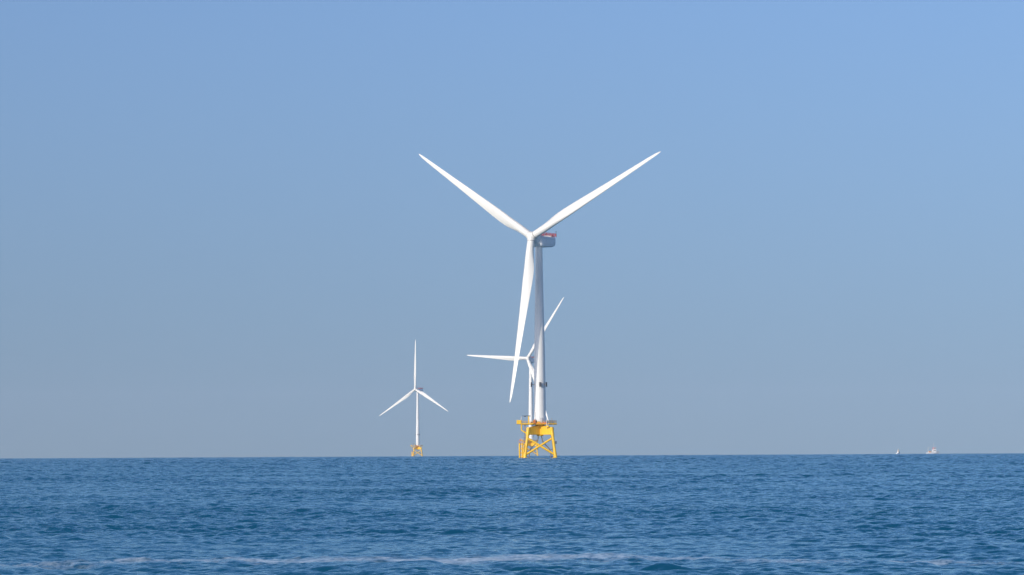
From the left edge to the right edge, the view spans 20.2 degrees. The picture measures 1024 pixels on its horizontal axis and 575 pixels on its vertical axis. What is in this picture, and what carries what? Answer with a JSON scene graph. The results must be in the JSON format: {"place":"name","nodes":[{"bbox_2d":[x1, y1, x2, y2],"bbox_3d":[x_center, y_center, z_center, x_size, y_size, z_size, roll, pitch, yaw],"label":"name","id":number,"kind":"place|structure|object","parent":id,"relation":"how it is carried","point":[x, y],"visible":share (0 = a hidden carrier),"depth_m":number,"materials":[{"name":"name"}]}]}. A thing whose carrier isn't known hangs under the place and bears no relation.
{"place":"outdoors","nodes":[
{"label":"outdoors","id":0,"kind":"place"},
{"bbox_2d":[0,453,1023,574],"bbox_3d":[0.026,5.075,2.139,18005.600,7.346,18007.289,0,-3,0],"label":"sea","id":1,"kind":"structure","parent":0,"point":[867,514],"depth_m":103.18,"materials":[{"name":"liquid"}]},
{"bbox_2d":[379,340,446,455],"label":"offshore wind turbine","id":2,"kind":"object","parent":1,"relation":"in","point":[417,391],"visible":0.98,"depth_m":4306.09,"materials":[{"name":"metal"}]},
{"bbox_2d":[467,297,563,455],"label":"offshore wind turbine","id":3,"kind":"object","parent":1,"relation":"in","point":[529,359],"visible":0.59,"depth_m":2960.50,"materials":[{"name":"metal"}]},
{"bbox_2d":[419,151,660,457],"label":"offshore wind turbine","id":4,"kind":"object","parent":1,"relation":"in","point":[538,239],"visible":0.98,"depth_m":1274.75,"materials":[{"name":"metal"}]},
{"bbox_2d":[926,444,938,453],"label":"fishing vessel","id":5,"kind":"object","parent":1,"relation":"on","point":[933,451],"visible":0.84,"depth_m":4740.21,"materials":[{"name":"paint"}]},
{"bbox_2d":[0,0,1023,457],"label":"sky","id":6,"kind":"structure","parent":0,"point":[226,231],"materials":[{"name":"blue"}]}
]}

